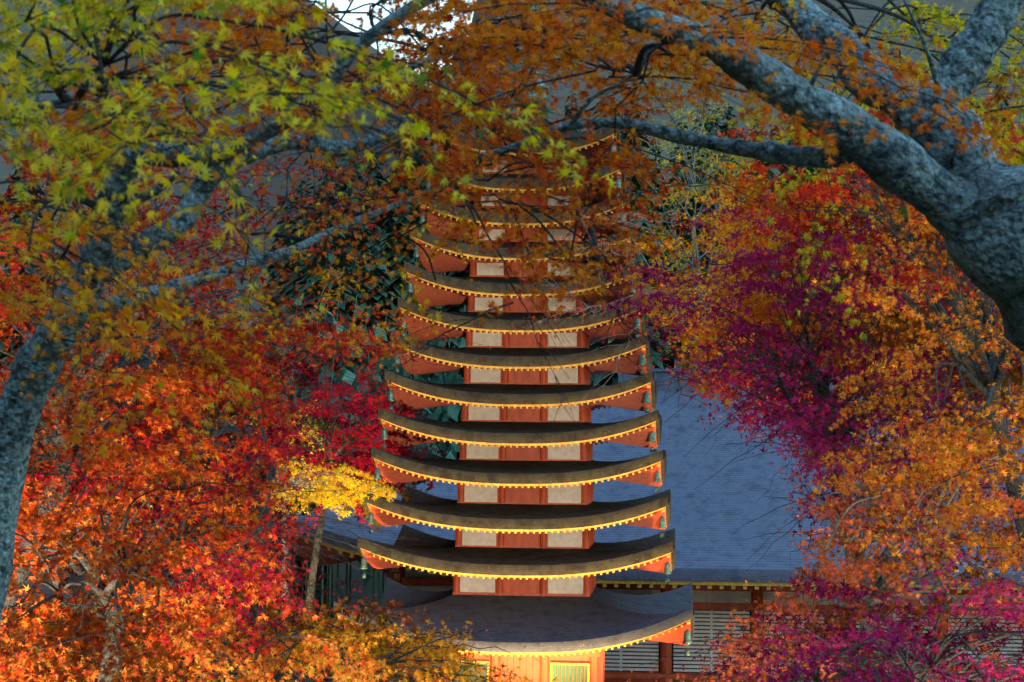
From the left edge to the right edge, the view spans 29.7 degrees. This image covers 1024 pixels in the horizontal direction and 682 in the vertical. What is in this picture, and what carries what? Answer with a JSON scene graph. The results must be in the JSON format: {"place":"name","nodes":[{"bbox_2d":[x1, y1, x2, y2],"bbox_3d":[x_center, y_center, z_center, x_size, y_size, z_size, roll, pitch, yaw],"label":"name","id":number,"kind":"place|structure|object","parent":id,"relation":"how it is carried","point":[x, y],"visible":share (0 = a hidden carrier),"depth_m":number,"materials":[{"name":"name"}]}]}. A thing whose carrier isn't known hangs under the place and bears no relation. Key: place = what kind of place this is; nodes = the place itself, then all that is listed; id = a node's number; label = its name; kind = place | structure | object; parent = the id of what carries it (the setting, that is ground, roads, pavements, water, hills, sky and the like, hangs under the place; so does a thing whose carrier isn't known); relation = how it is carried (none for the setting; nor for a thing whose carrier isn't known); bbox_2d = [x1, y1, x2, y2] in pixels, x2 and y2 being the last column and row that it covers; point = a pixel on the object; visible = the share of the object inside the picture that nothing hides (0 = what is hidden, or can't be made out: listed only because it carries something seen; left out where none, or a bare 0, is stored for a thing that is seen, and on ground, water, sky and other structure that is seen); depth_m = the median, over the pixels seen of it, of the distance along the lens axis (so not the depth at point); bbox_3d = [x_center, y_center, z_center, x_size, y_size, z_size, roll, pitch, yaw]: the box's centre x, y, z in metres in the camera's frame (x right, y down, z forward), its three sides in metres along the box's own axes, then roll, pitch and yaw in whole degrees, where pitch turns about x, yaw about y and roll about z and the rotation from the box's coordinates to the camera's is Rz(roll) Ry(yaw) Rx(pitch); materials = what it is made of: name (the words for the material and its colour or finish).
{"place":"outdoors","nodes":[
{"label":"outdoors","id":0,"kind":"place"},
{"bbox_2d":[313,0,474,73],"label":"sky","id":1,"kind":"structure","parent":0,"point":[342,4],"materials":[{"name":"white"}]},
{"bbox_2d":[392,567,399,577],"bbox_3d":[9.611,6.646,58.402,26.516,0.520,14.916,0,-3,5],"label":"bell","id":2,"kind":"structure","parent":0,"point":[395,570],"depth_m":52.73,"materials":[{"name":"metal"}]},
{"bbox_2d":[0,0,1023,679],"bbox_3d":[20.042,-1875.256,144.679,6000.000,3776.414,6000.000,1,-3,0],"label":"hillside","id":3,"kind":"structure","parent":0,"point":[562,90],"depth_m":355.34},
{"bbox_2d":[0,90,410,641],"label":"maple","id":4,"kind":"object","parent":3,"relation":"on","point":[22,575],"depth_m":14.49,"materials":[{"name":"plant"}]},
{"bbox_2d":[0,424,417,681],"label":"maple","id":5,"kind":"object","parent":3,"relation":"on","point":[361,526],"depth_m":14.14,"materials":[{"name":"plant"}]},
{"bbox_2d":[0,432,375,681],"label":"red maple leaves","id":6,"kind":"object","parent":5,"relation":"attached to","point":[140,560],"visible":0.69,"depth_m":12.89,"materials":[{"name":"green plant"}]},
{"bbox_2d":[0,274,481,681],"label":"maple","id":7,"kind":"object","parent":3,"relation":"on","point":[266,438],"depth_m":16.87,"materials":[{"name":"red plant"}]},
{"bbox_2d":[0,102,368,611],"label":"red maple leaves","id":8,"kind":"object","parent":7,"relation":"attached to","point":[171,355],"visible":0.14,"depth_m":18.27,"materials":[{"name":"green plant"}]},
{"bbox_2d":[1,401,368,681],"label":"red maple leaves","id":9,"kind":"object","parent":7,"relation":"attached to","point":[96,639],"visible":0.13,"depth_m":17.73,"materials":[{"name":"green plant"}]},
{"bbox_2d":[0,72,425,594],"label":"red maple leaves","id":10,"kind":"object","parent":7,"relation":"attached to","point":[179,383],"visible":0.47,"depth_m":13.40,"materials":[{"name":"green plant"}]},
{"bbox_2d":[1,246,456,681],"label":"red maple leaves","id":11,"kind":"object","parent":7,"relation":"attached to","point":[244,441],"visible":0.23,"depth_m":15.40,"materials":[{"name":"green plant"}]},
{"bbox_2d":[0,286,491,595],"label":"red maple leaves","id":12,"kind":"object","parent":7,"relation":"attached to","point":[275,364],"visible":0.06,"depth_m":21.43,"materials":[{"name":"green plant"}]},
{"bbox_2d":[0,566,557,681],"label":"maple tree","id":13,"kind":"object","parent":7,"relation":"attached to","point":[322,655],"visible":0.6,"depth_m":17.29,"materials":[{"name":"orange plant"}]},
{"bbox_2d":[0,562,540,681],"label":"low maple","id":14,"kind":"object","parent":3,"relation":"on","point":[278,676],"depth_m":18.39,"materials":[{"name":"plant"}]},
{"bbox_2d":[0,551,541,681],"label":"maple tree","id":15,"kind":"object","parent":14,"relation":"attached to","point":[376,614],"visible":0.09,"depth_m":23.44,"materials":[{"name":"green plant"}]},
{"bbox_2d":[221,399,396,647],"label":"yellow maple","id":16,"kind":"object","parent":3,"relation":"on","point":[303,485],"depth_m":40.94,"materials":[{"name":"plant"}]},
{"bbox_2d":[172,394,413,530],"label":"yellow maple leaves","id":17,"kind":"object","parent":16,"relation":"attached to","point":[332,500],"visible":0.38,"depth_m":40.88,"materials":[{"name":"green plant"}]},
{"bbox_2d":[221,341,456,567],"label":"red maple leaves","id":18,"kind":"object","parent":16,"relation":"attached to","point":[366,458],"visible":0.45,"depth_m":42.67,"materials":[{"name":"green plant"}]},
{"bbox_2d":[29,298,598,586],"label":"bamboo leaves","id":19,"kind":"object","parent":3,"relation":"on","point":[448,412],"visible":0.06,"depth_m":68.47,"materials":[{"name":"green plant"}]},
{"bbox_2d":[266,361,424,667],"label":"maple tree","id":20,"kind":"object","parent":3,"relation":"on","point":[312,575],"depth_m":43.23,"materials":[{"name":"plant"}]},
{"bbox_2d":[111,268,598,635],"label":"bamboo stalks","id":21,"kind":"object","parent":3,"relation":"on","point":[330,585],"visible":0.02,"depth_m":70.77,"materials":[{"name":"green"}]},
{"bbox_2d":[0,0,792,627],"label":"maple","id":22,"kind":"object","parent":3,"relation":"on","point":[64,98],"depth_m":8.04,"materials":[{"name":"plant"}]},
{"bbox_2d":[0,0,803,461],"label":"maple leaves","id":23,"kind":"object","parent":22,"relation":"attached to","point":[354,92],"visible":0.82,"depth_m":7.18,"materials":[{"name":"green plant"}]},
{"bbox_2d":[0,81,1023,643],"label":"trees","id":24,"kind":"object","parent":3,"relation":"on","point":[390,289],"depth_m":102.19,"materials":[{"name":"green plant"}]},
{"bbox_2d":[338,135,689,681],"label":"end cap","id":25,"kind":"object","parent":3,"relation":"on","point":[559,663],"visible":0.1,"depth_m":40.42,"materials":[{"name":"metal"}]},
{"bbox_2d":[341,136,688,681],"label":"pagoda","id":26,"kind":"object","parent":3,"relation":"on","point":[537,671],"depth_m":41.06,"materials":[{"name":"wood"}]},
{"bbox_2d":[337,613,690,654],"bbox_3d":[0.311,6.053,42.133,7.100,0.795,7.100,0,-3,5],"label":"pagoda roof board","id":27,"kind":"object","parent":26,"relation":"attached to","point":[561,652],"visible":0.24,"depth_m":38.49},
{"bbox_2d":[337,615,690,644],"bbox_3d":[0.310,6.081,42.132,7.100,0.725,7.100,0,-3,5],"label":"roof eave","id":28,"kind":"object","parent":26,"relation":"attached to","point":[625,644],"depth_m":38.39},
{"bbox_2d":[337,0,691,655],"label":"wind bell","id":29,"kind":"object","parent":26,"relation":"attached to","point":[667,567],"visible":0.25,"depth_m":39.85,"materials":[{"name":"teal metal"}]},
{"bbox_2d":[333,578,694,652],"bbox_3d":[0.312,5.906,42.141,7.250,1.000,7.250,0,-3,5],"label":"pagoda roof","id":30,"kind":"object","parent":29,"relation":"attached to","point":[599,618],"visible":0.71,"depth_m":39.77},
{"bbox_2d":[356,524,675,575],"bbox_3d":[0.327,4.537,42.216,6.450,0.742,6.450,0,-3,5],"label":"pagoda roof","id":31,"kind":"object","parent":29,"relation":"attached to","point":[427,550],"visible":0.8,"depth_m":39.53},
{"bbox_2d":[364,486,670,529],"bbox_3d":[0.336,3.622,42.266,6.232,0.734,6.232,0,-3,5],"label":"pagoda roof","id":32,"kind":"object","parent":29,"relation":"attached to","point":[423,506],"visible":0.82,"depth_m":39.45,"materials":[{"name":"brown wood"}]},
{"bbox_2d":[370,447,666,483],"bbox_3d":[0.346,2.708,42.315,6.014,0.726,6.014,0,-3,5],"label":"pagoda roof","id":33,"kind":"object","parent":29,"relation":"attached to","point":[513,472],"visible":0.89,"depth_m":39.52,"materials":[{"name":"brown wood"}]},
{"bbox_2d":[377,407,661,444],"bbox_3d":[0.354,1.893,42.360,5.796,0.718,5.796,0,-3,5],"label":"pagoda roof","id":34,"kind":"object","parent":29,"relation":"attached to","point":[513,432],"visible":0.83,"depth_m":39.64,"materials":[{"name":"brown wood"}]},
{"bbox_2d":[384,369,657,408],"bbox_3d":[0.363,1.098,42.403,5.577,0.710,5.577,0,-3,5],"label":"pagoda roof","id":35,"kind":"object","parent":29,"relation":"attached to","point":[525,394],"visible":0.71,"depth_m":39.77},
{"bbox_2d":[403,261,643,298],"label":"pagoda roof","id":36,"kind":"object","parent":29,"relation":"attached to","point":[498,285],"visible":0.36,"depth_m":40.19,"materials":[{"name":"brown wood"}]},
{"bbox_2d":[407,272,635,308],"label":"roof edge","id":37,"kind":"object","parent":36,"relation":"attached to","point":[495,294],"visible":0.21,"depth_m":40.19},
{"bbox_2d":[407,274,636,308],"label":"pagoda roof soffit","id":38,"kind":"structure","parent":36,"relation":"attached to","point":[587,290],"depth_m":40.56,"materials":[{"name":"wood"}]},
{"bbox_2d":[409,279,635,310],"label":"roof eaves","id":39,"kind":"object","parent":36,"relation":"attached to","point":[442,297],"visible":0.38,"depth_m":41.26,"materials":[{"name":"wood"}]},
{"bbox_2d":[410,226,638,265],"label":"pagoda roof","id":40,"kind":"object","parent":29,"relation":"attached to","point":[464,248],"visible":0.27,"depth_m":40.33,"materials":[{"name":"wood"}]},
{"bbox_2d":[413,237,630,266],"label":"roof edge","id":41,"kind":"object","parent":40,"relation":"attached to","point":[484,257],"visible":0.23,"depth_m":40.35,"materials":[{"name":"wood"}]},
{"bbox_2d":[413,239,631,274],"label":"pagoda roof soffit","id":42,"kind":"structure","parent":40,"relation":"attached to","point":[629,244],"depth_m":40.74,"materials":[{"name":"wood"}]},
{"bbox_2d":[418,245,630,276],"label":"roof eaves","id":43,"kind":"object","parent":40,"relation":"attached to","point":[443,262],"visible":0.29,"depth_m":41.47,"materials":[{"name":"wood"}]},
{"bbox_2d":[417,191,634,232],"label":"pagoda roof","id":44,"kind":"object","parent":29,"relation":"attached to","point":[496,219],"visible":0.2,"depth_m":40.42,"materials":[{"name":"wood"}]},
{"bbox_2d":[419,202,627,233],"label":"roof edge","id":45,"kind":"object","parent":44,"relation":"attached to","point":[567,221],"visible":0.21,"depth_m":40.42,"materials":[{"name":"wood"}]},
{"bbox_2d":[420,205,626,240],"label":"pagoda roof soffit","id":46,"kind":"structure","parent":44,"relation":"attached to","point":[567,223],"depth_m":40.76,"materials":[{"name":"wood"}]},
{"bbox_2d":[427,211,625,239],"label":"roof eaves","id":47,"kind":"object","parent":44,"relation":"attached to","point":[436,231],"visible":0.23,"depth_m":41.44,"materials":[{"name":"wood"}]},
{"bbox_2d":[422,160,629,198],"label":"pagoda roof","id":48,"kind":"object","parent":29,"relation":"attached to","point":[498,180],"visible":0.17,"depth_m":40.57,"materials":[{"name":"wood"}]},
{"bbox_2d":[429,108,624,156],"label":"pagoda roof","id":49,"kind":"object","parent":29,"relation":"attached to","point":[605,132],"visible":0.2,"depth_m":40.78,"materials":[{"name":"wood"}]},
{"bbox_2d":[342,620,688,656],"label":"pagoda roof rafters","id":50,"kind":"object","parent":26,"relation":"attached to","point":[676,634],"visible":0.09,"depth_m":39.10,"materials":[{"name":"wood"}]},
{"bbox_2d":[360,548,671,577],"bbox_3d":[0.325,4.664,42.209,6.300,0.577,6.300,0,-3,5],"label":"pagoda roof board","id":51,"kind":"object","parent":26,"relation":"attached to","point":[510,576],"visible":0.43,"depth_m":39.06,"materials":[{"name":"wood"}]},
{"bbox_2d":[361,550,670,566],"bbox_3d":[0.325,4.690,42.207,6.300,0.511,6.300,0,-3,5],"label":"roof eave","id":52,"kind":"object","parent":26,"relation":"attached to","point":[636,565],"depth_m":39.28,"materials":[{"name":"wood"}]},
{"bbox_2d":[365,554,668,579],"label":"pagoda roof rafters","id":53,"kind":"object","parent":26,"relation":"attached to","point":[377,562],"visible":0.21,"depth_m":39.81,"materials":[{"name":"wood"}]},
{"bbox_2d":[367,503,666,531],"bbox_3d":[0.335,3.750,42.259,6.082,0.569,6.082,0,-3,5],"label":"pagoda roof board","id":54,"kind":"object","parent":26,"relation":"attached to","point":[511,530],"visible":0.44,"depth_m":39.22,"materials":[{"name":"wood"}]},
{"bbox_2d":[368,505,665,522],"bbox_3d":[0.335,3.776,42.257,6.082,0.502,6.082,0,-3,5],"label":"roof eave","id":55,"kind":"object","parent":26,"relation":"attached to","point":[620,522],"depth_m":39.47,"materials":[{"name":"wood"}]},
{"bbox_2d":[371,509,664,533],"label":"pagoda roof rafters","id":56,"kind":"object","parent":26,"relation":"attached to","point":[390,519],"visible":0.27,"depth_m":40.03,"materials":[{"name":"wood"}]},
{"bbox_2d":[374,458,661,485],"bbox_3d":[0.344,2.835,42.308,5.864,0.561,5.864,0,-3,5],"label":"pagoda roof board","id":57,"kind":"object","parent":26,"relation":"attached to","point":[496,484],"visible":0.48,"depth_m":39.38,"materials":[{"name":"wood"}]},
{"bbox_2d":[374,460,661,484],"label":"pagoda roof soffit","id":58,"kind":"structure","parent":26,"relation":"attached to","point":[614,477],"depth_m":39.60,"materials":[{"name":"wood"}]},
{"bbox_2d":[378,463,660,487],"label":"roof eaves","id":59,"kind":"object","parent":26,"relation":"attached to","point":[389,474],"visible":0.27,"depth_m":40.30,"materials":[{"name":"wood"}]},
{"bbox_2d":[453,663,586,681],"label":"window","id":60,"kind":"structure","parent":26,"relation":"attached to","point":[562,673],"depth_m":40.44,"materials":[{"name":"wood"}]},
{"bbox_2d":[391,333,652,372],"bbox_3d":[0.371,0.323,42.445,5.359,0.702,5.359,0,-3,5],"label":"pagoda roof","id":61,"kind":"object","parent":26,"relation":"attached to","point":[515,357],"visible":0.7,"depth_m":39.87,"materials":[{"name":"brown wood"}]},
{"bbox_2d":[397,296,647,335],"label":"pagoda roof","id":62,"kind":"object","parent":26,"relation":"attached to","point":[518,320],"visible":0.46,"depth_m":40.02,"materials":[{"name":"brown wood"}]},
{"bbox_2d":[400,308,641,331],"bbox_3d":[0.377,-0.304,42.480,4.991,0.529,4.991,0,-3,5],"label":"roof edge","id":63,"kind":"object","parent":62,"relation":"attached to","point":[491,330],"visible":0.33,"depth_m":39.99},
{"bbox_2d":[401,310,641,341],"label":"pagoda roof soffit","id":64,"kind":"structure","parent":62,"relation":"attached to","point":[595,339],"depth_m":40.77,"materials":[{"name":"wood"}]},
{"bbox_2d":[403,314,640,342],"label":"roof eaves","id":65,"kind":"object","parent":62,"relation":"attached to","point":[441,329],"visible":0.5,"depth_m":41.09,"materials":[{"name":"wood"}]},
{"bbox_2d":[525,213,759,421],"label":"branches","id":66,"kind":"object","parent":3,"relation":"on","point":[588,306],"depth_m":32.55,"materials":[{"name":"wood"}]},
{"bbox_2d":[420,197,771,379],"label":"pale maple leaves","id":67,"kind":"object","parent":66,"relation":"attached to","point":[553,288],"visible":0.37,"depth_m":31.96,"materials":[{"name":"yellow plant"}]},
{"bbox_2d":[279,391,1023,585],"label":"building roof","id":68,"kind":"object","parent":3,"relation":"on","point":[712,515],"visible":0.25,"depth_m":53.19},
{"bbox_2d":[326,0,1023,352],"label":"maple","id":69,"kind":"object","parent":3,"relation":"on","point":[969,205],"depth_m":7.37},
{"bbox_2d":[319,0,1023,343],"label":"maple leaves","id":70,"kind":"object","parent":69,"relation":"attached to","point":[446,8],"visible":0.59,"depth_m":7.38,"materials":[{"name":"orange plant"}]},
{"bbox_2d":[341,562,1023,681],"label":"hall","id":71,"kind":"structure","parent":3,"relation":"on","point":[664,673],"depth_m":52.27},
{"bbox_2d":[288,534,1021,593],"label":"roof rafters","id":72,"kind":"object","parent":71,"relation":"attached to","point":[327,559],"visible":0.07,"depth_m":52.49,"materials":[{"name":"wood"}]},
{"bbox_2d":[287,531,1022,589],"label":"roof edge","id":73,"kind":"object","parent":71,"relation":"attached to","point":[653,581],"visible":0.14,"depth_m":49.66,"materials":[{"name":"wood"}]},
{"bbox_2d":[412,610,1023,676],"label":"hall shutters","id":74,"kind":"object","parent":71,"relation":"attached to","point":[711,631],"visible":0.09,"depth_m":52.28,"materials":[{"name":"grey wood"}]},
{"bbox_2d":[638,162,934,350],"bbox_3d":[4.861,-1.237,30.959,5.630,3.527,12.954,1,-3,0],"label":"foliage","id":75,"kind":"object","parent":3,"relation":"on","point":[745,261],"depth_m":28.72,"materials":[{"name":"plant"}]},
{"bbox_2d":[602,161,955,384],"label":"orange maple leaves","id":76,"kind":"object","parent":75,"relation":"attached to","point":[694,273],"visible":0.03,"depth_m":34.51,"materials":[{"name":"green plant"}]},
{"bbox_2d":[626,154,993,383],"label":"orange maple leaves","id":77,"kind":"object","parent":75,"relation":"attached to","point":[758,311],"visible":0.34,"depth_m":27.11,"materials":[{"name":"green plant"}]},
{"bbox_2d":[608,193,1018,655],"bbox_3d":[5.225,3.416,28.227,8.192,11.628,11.778,1,-3,0],"label":"purple maple","id":78,"kind":"object","parent":3,"relation":"on","point":[822,387],"depth_m":27.09,"materials":[{"name":"purple plant"}]},
{"bbox_2d":[596,214,1023,464],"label":"purple maple leaves","id":79,"kind":"object","parent":78,"relation":"attached to","point":[690,300],"visible":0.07,"depth_m":32.05,"materials":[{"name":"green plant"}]},
{"bbox_2d":[601,184,1022,514],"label":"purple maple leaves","id":80,"kind":"object","parent":78,"relation":"attached to","point":[768,332],"visible":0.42,"depth_m":25.38,"materials":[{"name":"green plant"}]},
{"bbox_2d":[638,536,1023,681],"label":"purple maple","id":81,"kind":"object","parent":3,"relation":"on","point":[945,642],"depth_m":17.58,"materials":[{"name":"plant"}]},
{"bbox_2d":[626,524,1023,681],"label":"purple maple leaves","id":82,"kind":"object","parent":81,"relation":"attached to","point":[795,653],"visible":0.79,"depth_m":16.95,"materials":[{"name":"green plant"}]},
{"bbox_2d":[678,575,1023,681],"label":"purple maple leaves","id":83,"kind":"object","parent":81,"relation":"attached to","point":[820,591],"visible":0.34,"depth_m":20.56,"materials":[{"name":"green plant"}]},
{"bbox_2d":[691,346,1023,681],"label":"maple tree","id":84,"kind":"object","parent":3,"relation":"on","point":[879,585],"depth_m":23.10,"materials":[{"name":"plant"}]},
{"bbox_2d":[707,333,1023,681],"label":"low maple leaves","id":85,"kind":"object","parent":84,"relation":"attached to","point":[974,572],"visible":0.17,"depth_m":24.07,"materials":[{"name":"plant"}]},
{"bbox_2d":[695,110,1023,575],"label":"maple","id":86,"kind":"object","parent":3,"relation":"on","point":[981,380],"depth_m":20.52,"materials":[{"name":"plant"}]},
{"bbox_2d":[669,63,1023,485],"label":"maple leaves","id":87,"kind":"object","parent":86,"relation":"attached to","point":[917,325],"visible":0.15,"depth_m":24.66,"materials":[{"name":"orange plant"}]},
{"bbox_2d":[688,64,1023,613],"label":"maple leaves","id":88,"kind":"object","parent":86,"relation":"attached to","point":[928,228],"visible":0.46,"depth_m":18.59,"materials":[{"name":"orange plant"}]},
{"bbox_2d":[381,421,656,446],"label":"pagoda roof soffit","id":89,"kind":"structure","parent":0,"point":[593,442],"depth_m":39.81,"materials":[{"name":"wood"}]},
{"bbox_2d":[381,419,657,446],"bbox_3d":[0.353,2.020,42.353,5.646,0.553,5.646,0,-3,5],"label":"roof edge","id":90,"kind":"object","parent":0,"point":[513,444],"visible":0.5,"depth_m":39.53,"materials":[{"name":"wood"}]},
{"bbox_2d":[387,381,652,409],"bbox_3d":[0.361,1.226,42.396,5.427,0.545,5.427,0,-3,5],"label":"roof edge","id":91,"kind":"object","parent":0,"point":[516,405],"visible":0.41,"depth_m":39.68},
{"bbox_2d":[385,424,655,448],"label":"roof eaves","id":92,"kind":"object","parent":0,"point":[639,437],"visible":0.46,"depth_m":40.41,"materials":[{"name":"wood"}]},
{"bbox_2d":[389,384,651,409],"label":"pagoda roof soffit","id":93,"kind":"structure","parent":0,"point":[594,406],"depth_m":40.01,"materials":[{"name":"wood"}]},
{"bbox_2d":[394,344,647,372],"bbox_3d":[0.369,0.451,42.438,5.209,0.537,5.209,0,-3,5],"label":"roof edge","id":94,"kind":"object","parent":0,"point":[502,367],"visible":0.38,"depth_m":39.83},
{"bbox_2d":[395,347,646,374],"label":"pagoda roof soffit","id":95,"kind":"structure","parent":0,"point":[644,352],"depth_m":40.35,"materials":[{"name":"wood"}]},
{"bbox_2d":[391,387,651,411],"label":"roof eaves","id":96,"kind":"object","parent":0,"point":[633,400],"visible":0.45,"depth_m":40.74,"materials":[{"name":"wood"}]},
{"bbox_2d":[398,351,645,375],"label":"roof eaves","id":97,"kind":"object","parent":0,"point":[627,365],"visible":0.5,"depth_m":41.01,"materials":[{"name":"wood"}]},
{"bbox_2d":[432,132,617,154],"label":"roof edge","id":98,"kind":"object","parent":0,"point":[583,146],"visible":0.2,"depth_m":40.66,"materials":[{"name":"wood"}]},
{"bbox_2d":[433,135,616,158],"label":"pagoda roof soffit","id":99,"kind":"structure","parent":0,"point":[595,143],"depth_m":41.13,"materials":[{"name":"wood"}]},
{"bbox_2d":[437,140,614,168],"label":"roof eaves","id":100,"kind":"object","parent":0,"point":[605,146],"visible":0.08,"depth_m":41.62,"materials":[{"name":"wood"}]},
{"bbox_2d":[433,175,620,206],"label":"roof eaves","id":101,"kind":"object","parent":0,"point":[460,203],"visible":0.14,"depth_m":41.61,"materials":[{"name":"wood"}]},
{"bbox_2d":[432,171,622,198],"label":"pagoda roof soffit","id":102,"kind":"structure","parent":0,"point":[620,178],"depth_m":40.78,"materials":[{"name":"wood"}]},
{"bbox_2d":[457,169,622,192],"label":"roof edge","id":103,"kind":"object","parent":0,"point":[490,188],"visible":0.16,"depth_m":40.60,"materials":[{"name":"wood"}]},
{"bbox_2d":[626,70,800,367],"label":"tree","id":104,"kind":"object","parent":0,"point":[694,180],"depth_m":83.37,"materials":[{"name":"plant"}]},
{"bbox_2d":[618,368,1012,393],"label":"roof ridge","id":105,"kind":"structure","parent":0,"point":[661,375],"depth_m":58.80,"materials":[{"name":"tile"}]}
]}

